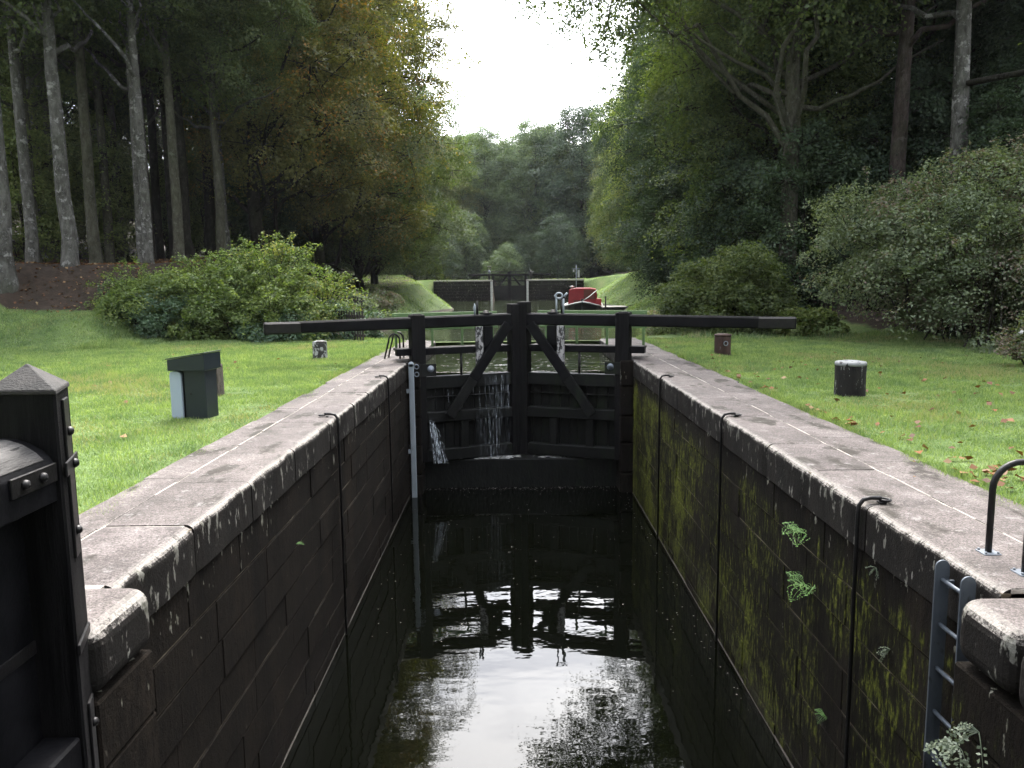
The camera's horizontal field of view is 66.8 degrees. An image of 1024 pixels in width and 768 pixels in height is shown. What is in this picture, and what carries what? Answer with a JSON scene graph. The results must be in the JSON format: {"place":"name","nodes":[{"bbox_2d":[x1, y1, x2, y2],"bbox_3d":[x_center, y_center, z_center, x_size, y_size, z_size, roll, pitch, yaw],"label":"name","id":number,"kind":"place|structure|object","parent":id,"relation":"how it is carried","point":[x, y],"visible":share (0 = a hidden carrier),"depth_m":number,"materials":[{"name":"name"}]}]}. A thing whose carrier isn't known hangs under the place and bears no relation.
{"place":"outdoors","nodes":[
{"label":"outdoors","id":0,"kind":"place"},
{"bbox_2d":[0,307,400,512],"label":"lawn grass","id":1,"kind":"structure","parent":0,"point":[250,360],"depth_m":14.00,"materials":[{"name":"plant"}]},
{"bbox_2d":[71,0,686,167],"label":"sky","id":2,"kind":"structure","parent":0,"point":[524,86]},
{"bbox_2d":[0,206,1023,513],"bbox_3d":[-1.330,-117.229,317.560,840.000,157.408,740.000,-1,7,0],"label":"ground","id":3,"kind":"structure","parent":0,"point":[48,274],"depth_m":22.46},
{"bbox_2d":[0,83,99,262],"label":"young tree","id":4,"kind":"object","parent":3,"relation":"on","point":[36,135],"visible":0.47,"depth_m":30.10,"materials":[{"name":"green plant"}]},
{"bbox_2d":[0,20,125,258],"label":"broadleaf tree","id":5,"kind":"object","parent":3,"relation":"on","point":[45,133],"visible":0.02,"depth_m":33.50,"materials":[{"name":"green plant"}]},
{"bbox_2d":[0,0,126,262],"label":"broadleaf tree","id":6,"kind":"object","parent":3,"relation":"on","point":[24,64],"visible":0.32,"depth_m":29.48,"materials":[{"name":"green plant"}]},
{"bbox_2d":[8,112,128,259],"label":"young tree","id":7,"kind":"object","parent":3,"relation":"on","point":[75,196],"visible":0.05,"depth_m":35.76,"materials":[{"name":"green plant"}]},
{"bbox_2d":[0,0,149,293],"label":"broadleaf tree","id":8,"kind":"object","parent":3,"relation":"on","point":[9,282],"visible":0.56,"depth_m":24.68,"materials":[{"name":"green plant"}]},
{"bbox_2d":[1,76,160,243],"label":"broadleaf tree","id":9,"kind":"object","parent":3,"relation":"on","point":[120,118],"visible":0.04,"depth_m":46.87,"materials":[{"name":"green plant"}]},
{"bbox_2d":[58,2,104,263],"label":"broadleaf tree","id":10,"kind":"object","parent":3,"relation":"on","point":[93,241],"visible":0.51,"depth_m":28.97,"materials":[{"name":"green plant"}]},
{"bbox_2d":[0,0,167,266],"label":"broadleaf tree","id":11,"kind":"object","parent":3,"relation":"on","point":[69,257],"visible":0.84,"depth_m":25.59,"materials":[{"name":"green plant"}]},
{"bbox_2d":[0,0,170,262],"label":"broadleaf tree","id":12,"kind":"object","parent":3,"relation":"on","point":[31,230],"visible":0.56,"depth_m":26.87,"materials":[{"name":"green plant"}]},
{"bbox_2d":[18,109,157,261],"bbox_3d":[-17.794,-7.991,32.770,4.724,7.180,5.155,-2,7,-9],"label":"young tree","id":13,"kind":"object","parent":3,"relation":"on","point":[75,138],"visible":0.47,"depth_m":32.23,"materials":[{"name":"green plant"}]},
{"bbox_2d":[40,5,158,262],"bbox_3d":[-16.606,-15.701,30.601,10.089,22.483,9.794,-5,8,-28],"label":"broadleaf tree","id":14,"kind":"object","parent":3,"relation":"on","point":[109,249],"visible":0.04,"depth_m":31.64,"materials":[{"name":"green plant"}]},
{"bbox_2d":[56,39,156,262],"bbox_3d":[-17.737,-16.861,33.955,10.370,23.806,10.682,5,9,38],"label":"broadleaf tree","id":15,"kind":"object","parent":3,"relation":"on","point":[111,114],"visible":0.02,"depth_m":34.80,"materials":[{"name":"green plant"}]},
{"bbox_2d":[20,0,245,261],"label":"broadleaf tree","id":16,"kind":"object","parent":3,"relation":"on","point":[123,65],"visible":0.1,"depth_m":30.83,"materials":[{"name":"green plant"}]},
{"bbox_2d":[98,162,167,261],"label":"young tree","id":17,"kind":"object","parent":3,"relation":"on","point":[127,242],"visible":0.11,"depth_m":39.07,"materials":[{"name":"green plant"}]},
{"bbox_2d":[7,252,259,330],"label":"leaf litter","id":18,"kind":"object","parent":3,"relation":"on","point":[114,263],"visible":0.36,"depth_m":26.45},
{"bbox_2d":[53,0,229,263],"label":"broadleaf tree","id":19,"kind":"object","parent":3,"relation":"on","point":[132,65],"visible":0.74,"depth_m":27.31,"materials":[{"name":"green plant"}]},
{"bbox_2d":[96,276,202,338],"bbox_3d":[-11.236,-2.305,24.089,3.224,2.094,3.526,-3,8,-21],"label":"bramble","id":20,"kind":"object","parent":3,"relation":"on","point":[145,323],"visible":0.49,"depth_m":23.21,"materials":[{"name":"green plant"}]},
{"bbox_2d":[56,0,245,259],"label":"broadleaf tree","id":21,"kind":"object","parent":3,"relation":"on","point":[124,80],"visible":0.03,"depth_m":34.08,"materials":[{"name":"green plant"}]},
{"bbox_2d":[54,0,249,262],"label":"broadleaf tree","id":22,"kind":"object","parent":3,"relation":"on","point":[135,180],"visible":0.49,"depth_m":28.99,"materials":[{"name":"green plant"}]},
{"bbox_2d":[79,93,243,258],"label":"broadleaf tree","id":23,"kind":"object","parent":3,"relation":"on","point":[160,154],"visible":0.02,"depth_m":57.27,"materials":[{"name":"green plant"}]},
{"bbox_2d":[102,8,236,259],"bbox_3d":[-15.036,-19.214,32.926,12.819,28.566,12.444,0,7,8],"label":"broadleaf tree","id":24,"kind":"object","parent":3,"relation":"on","point":[166,168],"visible":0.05,"depth_m":33.71,"materials":[{"name":"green plant"}]},
{"bbox_2d":[85,0,263,261],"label":"broadleaf tree","id":25,"kind":"object","parent":3,"relation":"on","point":[178,231],"visible":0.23,"depth_m":29.58,"materials":[{"name":"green plant"}]},
{"bbox_2d":[69,0,304,259],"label":"broadleaf tree","id":26,"kind":"object","parent":3,"relation":"on","point":[183,179],"visible":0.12,"depth_m":32.76,"materials":[{"name":"green plant"}]},
{"bbox_2d":[142,2,238,259],"bbox_3d":[-17.460,-18.517,35.891,11.522,26.450,11.869,-5,8,-28],"label":"broadleaf tree","id":27,"kind":"object","parent":3,"relation":"on","point":[155,196],"visible":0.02,"depth_m":37.06,"materials":[{"name":"brown plant"}]},
{"bbox_2d":[165,350,220,418],"bbox_3d":[-3.957,0.050,9.702,0.515,0.928,0.410,0,7,8],"label":"meter box","id":28,"kind":"object","parent":3,"relation":"on","point":[193,385],"visible":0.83,"depth_m":9.57,"materials":[{"name":"grey metal"}]},
{"bbox_2d":[159,147,244,258],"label":"young tree","id":29,"kind":"object","parent":3,"relation":"on","point":[201,212],"visible":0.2,"depth_m":41.45,"materials":[{"name":"green plant"}]},
{"bbox_2d":[101,0,326,266],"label":"broadleaf tree","id":30,"kind":"object","parent":3,"relation":"on","point":[298,12],"visible":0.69,"depth_m":31.17,"materials":[{"name":"green plant"}]},
{"bbox_2d":[122,0,318,259],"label":"broadleaf tree","id":31,"kind":"object","parent":3,"relation":"on","point":[228,239],"visible":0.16,"depth_m":34.73,"materials":[{"name":"green plant"}]},
{"bbox_2d":[76,230,391,340],"bbox_3d":[-8.765,-2.980,24.137,10.424,3.572,4.810,-1,7,0],"label":"arching bush","id":32,"kind":"object","parent":3,"relation":"on","point":[230,294],"visible":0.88,"depth_m":23.32,"materials":[{"name":"green plant"}]},
{"bbox_2d":[184,0,328,258],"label":"broadleaf tree","id":33,"kind":"object","parent":3,"relation":"on","point":[209,234],"visible":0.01,"depth_m":38.95,"materials":[{"name":"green plant"}]},
{"bbox_2d":[79,340,436,767],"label":"lock wall","id":34,"kind":"structure","parent":3,"relation":"on","point":[214,592],"depth_m":6.54,"materials":[{"name":"stone"}]},
{"bbox_2d":[0,364,98,767],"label":"gate leaf","id":35,"kind":"object","parent":34,"relation":"attached to","point":[48,719],"visible":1,"depth_m":3.41,"materials":[{"name":"black wood"}]},
{"bbox_2d":[318,413,347,633],"bbox_3d":[-2.257,1.784,9.808,0.257,2.884,0.092,-1,7,0],"label":"mooring rod","id":36,"kind":"object","parent":34,"relation":"attached to","point":[341,514],"visible":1,"depth_m":9.78,"materials":[{"name":"black metal"}]},
{"bbox_2d":[263,301,519,462],"bbox_3d":[-2.470,-0.028,16.700,5.398,3.450,1.110,-3,8,-21],"label":"lock gate leaf","id":37,"kind":"object","parent":34,"relation":"attached to","point":[474,414],"visible":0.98,"depth_m":16.84,"materials":[{"name":"black wood"}]},
{"bbox_2d":[406,362,416,497],"bbox_3d":[-2.095,1.145,16.236,0.165,3.235,0.055,-1,7,0],"label":"gauge pole","id":38,"kind":"object","parent":34,"relation":"attached to","point":[411,392],"visible":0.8,"depth_m":16.19,"materials":[{"name":"metal"}]},
{"bbox_2d":[424,454,617,487],"bbox_3d":[0.200,2.163,17.650,4.710,1.200,1.050,-1,7,0],"label":"gate cill","id":39,"kind":"object","parent":34,"relation":"attached to","point":[529,470],"visible":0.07,"depth_m":17.09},
{"bbox_2d":[225,147,303,256],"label":"young tree","id":40,"kind":"object","parent":3,"relation":"on","point":[284,231],"visible":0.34,"depth_m":40.52,"materials":[{"name":"green plant"}]},
{"bbox_2d":[124,0,434,274],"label":"broadleaf tree","id":41,"kind":"object","parent":3,"relation":"on","point":[253,163],"visible":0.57,"depth_m":36.22,"materials":[{"name":"green plant"}]},
{"bbox_2d":[232,163,329,266],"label":"young tree","id":42,"kind":"object","parent":3,"relation":"on","point":[307,240],"visible":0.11,"depth_m":46.58,"materials":[{"name":"green plant"}]},
{"bbox_2d":[229,296,386,342],"bbox_3d":[-5.751,-1.881,24.185,3.418,1.718,5.567,5,10,39],"label":"trailing bush","id":43,"kind":"object","parent":3,"relation":"on","point":[369,334],"visible":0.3,"depth_m":22.95,"materials":[{"name":"green plant"}]},
{"bbox_2d":[225,0,496,297],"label":"broadleaf tree","id":44,"kind":"object","parent":3,"relation":"on","point":[320,230],"visible":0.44,"depth_m":44.27,"materials":[{"name":"green plant"}]},
{"bbox_2d":[323,287,405,318],"bbox_3d":[-6.926,-3.707,35.725,3.292,1.501,11.370,-1,7,0],"label":"bank bush","id":45,"kind":"object","parent":3,"relation":"on","point":[383,301],"visible":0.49,"depth_m":37.14,"materials":[{"name":"green plant"}]},
{"bbox_2d":[279,0,490,290],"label":"broadleaf tree","id":46,"kind":"object","parent":3,"relation":"on","point":[359,257],"visible":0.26,"depth_m":51.25,"materials":[{"name":"green plant"}]},
{"bbox_2d":[311,3,484,284],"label":"broadleaf tree","id":47,"kind":"object","parent":3,"relation":"on","point":[374,277],"visible":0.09,"depth_m":58.74,"materials":[{"name":"green plant"}]},
{"bbox_2d":[425,231,462,279],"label":"young tree","id":48,"kind":"object","parent":3,"relation":"on","point":[450,273],"visible":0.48,"depth_m":104.65,"materials":[{"name":"green plant"}]},
{"bbox_2d":[408,127,486,279],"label":"broadleaf tree","id":49,"kind":"object","parent":3,"relation":"on","point":[468,206],"visible":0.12,"depth_m":117.76,"materials":[{"name":"green plant"}]},
{"bbox_2d":[249,261,670,314],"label":"bank grass","id":50,"kind":"structure","parent":3,"relation":"on","point":[400,278],"depth_m":60.33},
{"bbox_2d":[433,280,492,300],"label":"lock wall","id":51,"kind":"structure","parent":3,"relation":"on","point":[471,290],"depth_m":89.34,"materials":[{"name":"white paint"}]},
{"bbox_2d":[468,271,509,299],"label":"gate leaf","id":52,"kind":"object","parent":51,"relation":"attached to","point":[501,292],"visible":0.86,"depth_m":92.15,"materials":[{"name":"black wood"}]},
{"bbox_2d":[442,209,492,279],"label":"young tree","id":53,"kind":"object","parent":3,"relation":"on","point":[464,270],"visible":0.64,"depth_m":112.08,"materials":[{"name":"green plant"}]},
{"bbox_2d":[74,305,875,349],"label":"rough grass","id":54,"kind":"structure","parent":3,"relation":"on","point":[128,339],"depth_m":22.10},
{"bbox_2d":[441,124,532,279],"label":"broadleaf tree","id":55,"kind":"object","parent":3,"relation":"on","point":[492,144],"visible":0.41,"depth_m":121.36,"materials":[{"name":"green plant"}]},
{"bbox_2d":[480,242,524,285],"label":"young tree","id":56,"kind":"object","parent":3,"relation":"on","point":[505,258],"visible":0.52,"depth_m":105.73,"materials":[{"name":"green plant"}]},
{"bbox_2d":[494,242,539,285],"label":"young tree","id":57,"kind":"object","parent":3,"relation":"on","point":[527,267],"visible":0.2,"depth_m":109.58,"materials":[{"name":"green plant"}]},
{"bbox_2d":[484,110,587,278],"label":"broadleaf tree","id":58,"kind":"object","parent":3,"relation":"on","point":[526,140],"visible":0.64,"depth_m":117.66,"materials":[{"name":"green plant"}]},
{"bbox_2d":[70,346,1023,488],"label":"fallen leaves","id":59,"kind":"object","parent":3,"relation":"on","point":[972,466],"visible":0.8,"depth_m":8.53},
{"bbox_2d":[79,335,1023,517],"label":"edge grass","id":60,"kind":"structure","parent":3,"relation":"on","point":[689,356],"depth_m":10.85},
{"bbox_2d":[526,279,583,299],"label":"lock wall","id":61,"kind":"structure","parent":3,"relation":"on","point":[542,288],"depth_m":89.31,"materials":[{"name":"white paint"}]},
{"bbox_2d":[509,271,549,299],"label":"gate leaf","id":62,"kind":"object","parent":61,"relation":"attached to","point":[518,292],"visible":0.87,"depth_m":92.14,"materials":[{"name":"black wood"}]},
{"bbox_2d":[531,213,587,278],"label":"young tree","id":63,"kind":"object","parent":3,"relation":"on","point":[556,261],"visible":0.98,"depth_m":103.39,"materials":[{"name":"green plant"}]},
{"bbox_2d":[523,95,628,278],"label":"broadleaf tree","id":64,"kind":"object","parent":3,"relation":"on","point":[578,123],"visible":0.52,"depth_m":113.45,"materials":[{"name":"green plant"}]},
{"bbox_2d":[559,231,594,278],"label":"young tree","id":65,"kind":"object","parent":3,"relation":"on","point":[587,255],"visible":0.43,"depth_m":109.87,"materials":[{"name":"green plant"}]},
{"bbox_2d":[580,94,638,272],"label":"broadleaf tree","id":66,"kind":"object","parent":3,"relation":"on","point":[593,176],"visible":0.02,"depth_m":108.76,"materials":[{"name":"green plant"}]},
{"bbox_2d":[583,81,648,272],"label":"broadleaf tree","id":67,"kind":"object","parent":3,"relation":"on","point":[608,211],"visible":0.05,"depth_m":81.74,"materials":[{"name":"green plant"}]},
{"bbox_2d":[583,38,672,265],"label":"broadleaf tree","id":68,"kind":"object","parent":3,"relation":"on","point":[607,213],"visible":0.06,"depth_m":69.72,"materials":[{"name":"green plant"}]},
{"bbox_2d":[619,161,711,303],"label":"young tree","id":69,"kind":"object","parent":3,"relation":"on","point":[653,264],"visible":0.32,"depth_m":42.69,"materials":[{"name":"green plant"}]},
{"bbox_2d":[590,0,760,269],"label":"broadleaf tree","id":70,"kind":"object","parent":3,"relation":"on","point":[613,178],"visible":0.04,"depth_m":59.86,"materials":[{"name":"green plant"}]},
{"bbox_2d":[584,0,776,281],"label":"broadleaf tree","id":71,"kind":"object","parent":3,"relation":"on","point":[604,138],"visible":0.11,"depth_m":49.27,"materials":[{"name":"green plant"}]},
{"bbox_2d":[656,176,761,280],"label":"young tree","id":72,"kind":"object","parent":3,"relation":"on","point":[674,241],"visible":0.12,"depth_m":37.70,"materials":[{"name":"green plant"}]},
{"bbox_2d":[502,0,943,299],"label":"broadleaf tree","id":73,"kind":"object","parent":3,"relation":"on","point":[792,21],"visible":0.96,"depth_m":27.34,"materials":[{"name":"green plant"}]},
{"bbox_2d":[714,333,731,354],"bbox_3d":[4.622,-0.797,17.041,0.384,0.628,0.393,-1,7,-6],"label":"small service box","id":74,"kind":"object","parent":3,"relation":"on","point":[722,343],"visible":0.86,"depth_m":16.89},
{"bbox_2d":[650,239,802,335],"bbox_3d":[6.660,-2.822,23.940,4.782,3.153,3.513,1,8,12],"label":"round bush","id":75,"kind":"object","parent":3,"relation":"on","point":[752,291],"visible":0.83,"depth_m":23.24,"materials":[{"name":"green plant"}]},
{"bbox_2d":[665,138,812,285],"bbox_3d":[9.182,-5.839,31.296,5.693,7.929,5.217,-6,9,-35],"label":"young tree","id":76,"kind":"object","parent":3,"relation":"on","point":[736,166],"visible":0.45,"depth_m":30.81,"materials":[{"name":"green plant"}]},
{"bbox_2d":[606,0,875,285],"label":"broadleaf tree","id":77,"kind":"object","parent":3,"relation":"on","point":[738,102],"visible":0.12,"depth_m":42.31,"materials":[{"name":"green plant"}]},
{"bbox_2d":[663,251,832,315],"bbox_3d":[8.431,-3.721,29.450,4.621,2.894,6.906,-3,8,-17],"label":"round bush","id":78,"kind":"object","parent":3,"relation":"on","point":[799,286],"visible":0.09,"depth_m":27.31,"materials":[{"name":"green plant"}]},
{"bbox_2d":[620,0,956,269],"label":"broadleaf tree","id":79,"kind":"object","parent":3,"relation":"on","point":[836,75],"visible":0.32,"depth_m":33.66,"materials":[{"name":"green plant"}]},
{"bbox_2d":[720,113,881,309],"bbox_3d":[10.509,-5.550,27.747,5.574,7.764,5.109,-1,7,-5],"label":"young tree","id":80,"kind":"object","parent":3,"relation":"on","point":[826,168],"visible":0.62,"depth_m":26.91,"materials":[{"name":"green plant"}]},
{"bbox_2d":[771,305,850,336],"bbox_3d":[8.505,-1.767,22.361,1.771,1.042,1.913,-6,9,-36],"label":"nettle patch","id":81,"kind":"object","parent":3,"relation":"on","point":[811,319],"visible":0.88,"depth_m":22.02,"materials":[{"name":"green plant"}]},
{"bbox_2d":[599,338,1023,767],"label":"lock wall","id":82,"kind":"structure","parent":3,"relation":"on","point":[816,478],"depth_m":6.61,"materials":[{"name":"stone"}]},
{"bbox_2d":[517,292,796,459],"bbox_3d":[2.984,-0.166,16.637,5.766,3.618,1.110,2,8,20],"label":"lock gate leaf","id":83,"kind":"object","parent":82,"relation":"attached to","point":[564,411],"visible":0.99,"depth_m":16.83,"materials":[{"name":"black wood"}]},
{"bbox_2d":[657,374,673,538],"bbox_3d":[2.642,1.266,13.378,0.256,2.884,0.092,-1,7,0],"label":"mooring rod","id":84,"kind":"object","parent":82,"relation":"attached to","point":[670,376],"visible":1,"depth_m":13.35,"materials":[{"name":"black metal"}]},
{"bbox_2d":[715,412,741,640],"bbox_3d":[2.647,1.767,9.510,0.256,2.884,0.092,-1,7,0],"label":"mooring rod","id":85,"kind":"object","parent":82,"relation":"attached to","point":[734,414],"visible":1,"depth_m":9.48,"materials":[{"name":"black metal"}]},
{"bbox_2d":[844,496,891,767],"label":"mooring rod","id":86,"kind":"object","parent":82,"relation":"attached to","point":[882,500],"visible":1,"depth_m":5.76,"materials":[{"name":"black metal"}]},
{"bbox_2d":[923,737,970,767],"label":"plant","id":87,"kind":"object","parent":82,"relation":"attached to","point":[941,745],"depth_m":4.01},
{"bbox_2d":[923,560,975,767],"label":"ladder","id":88,"kind":"object","parent":82,"relation":"attached to","point":[944,584],"depth_m":4.52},
{"bbox_2d":[943,722,987,767],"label":"plant","id":89,"kind":"object","parent":82,"relation":"attached to","point":[962,728],"depth_m":3.90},
{"bbox_2d":[975,459,1023,555],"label":"grab hoop","id":90,"kind":"object","parent":82,"relation":"on","point":[988,550],"visible":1,"depth_m":4.55,"materials":[{"name":"black metal"}]},
{"bbox_2d":[759,126,882,296],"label":"young tree","id":91,"kind":"object","parent":3,"relation":"on","point":[800,208],"visible":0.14,"depth_m":29.29,"materials":[{"name":"green plant"}]},
{"bbox_2d":[651,325,1023,505],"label":"lawn grass","id":92,"kind":"structure","parent":3,"relation":"on","point":[908,352],"depth_m":12.52,"materials":[{"name":"plant"}]},
{"bbox_2d":[834,360,866,396],"bbox_3d":[4.720,-0.006,10.844,0.418,0.650,0.418,0,7,8],"label":"bollard","id":93,"kind":"object","parent":3,"relation":"on","point":[849,378],"visible":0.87,"depth_m":10.67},
{"bbox_2d":[774,0,988,293],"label":"broadleaf tree","id":94,"kind":"object","parent":3,"relation":"on","point":[907,39],"visible":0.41,"depth_m":25.96,"materials":[{"name":"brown plant"}]},
{"bbox_2d":[748,0,1023,191],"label":"broadleaf tree","id":95,"kind":"object","parent":3,"relation":"on","point":[917,48],"visible":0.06,"depth_m":32.80,"materials":[{"name":"green plant"}]},
{"bbox_2d":[809,58,997,273],"bbox_3d":[14.187,-7.401,28.412,5.733,8.713,6.256,0,7,1],"label":"young tree","id":96,"kind":"object","parent":3,"relation":"on","point":[928,102],"visible":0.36,"depth_m":27.32,"materials":[{"name":"green plant"}]},
{"bbox_2d":[785,129,1023,353],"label":"grey leaved bush","id":97,"kind":"object","parent":3,"relation":"on","point":[927,251],"visible":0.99,"depth_m":18.39,"materials":[{"name":"green plant"}]},
{"bbox_2d":[869,0,1019,233],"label":"broadleaf tree","id":98,"kind":"object","parent":3,"relation":"on","point":[961,14],"visible":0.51,"depth_m":24.06,"materials":[{"name":"grey plant"}]},
{"bbox_2d":[966,43,1023,85],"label":"leafy branch","id":99,"kind":"object","parent":98,"relation":"attached to","point":[992,78],"visible":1,"depth_m":22.45,"materials":[{"name":"brown plant"}]},
{"bbox_2d":[875,0,1023,175],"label":"broadleaf tree","id":100,"kind":"object","parent":3,"relation":"on","point":[997,30],"visible":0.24,"depth_m":30.85,"materials":[{"name":"green plant"}]},
{"bbox_2d":[912,55,1023,226],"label":"young tree","id":101,"kind":"object","parent":3,"relation":"on","point":[978,92],"visible":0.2,"depth_m":25.93,"materials":[{"name":"green plant"}]},
{"bbox_2d":[916,76,1023,268],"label":"young tree","id":102,"kind":"object","parent":3,"relation":"on","point":[993,122],"visible":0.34,"depth_m":23.31,"materials":[{"name":"green plant"}]},
{"bbox_2d":[992,311,1023,364],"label":"flowering shrub","id":103,"kind":"object","parent":3,"relation":"on","point":[1017,355],"visible":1,"depth_m":14.03,"materials":[{"name":"green plant"}]},
{"bbox_2d":[383,300,647,372],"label":"basin water","id":104,"kind":"structure","parent":0,"point":[590,361],"depth_m":27.59,"materials":[{"name":"green liquid"}]},
{"bbox_2d":[564,286,602,308],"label":"canal boat","id":105,"kind":"object","parent":104,"relation":"on","point":[582,298],"visible":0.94,"depth_m":60.29,"materials":[{"name":"red paint"}]},
{"bbox_2d":[282,486,791,767],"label":"chamber water","id":106,"kind":"structure","parent":0,"point":[628,678],"depth_m":9.38,"materials":[{"name":"black liquid"}]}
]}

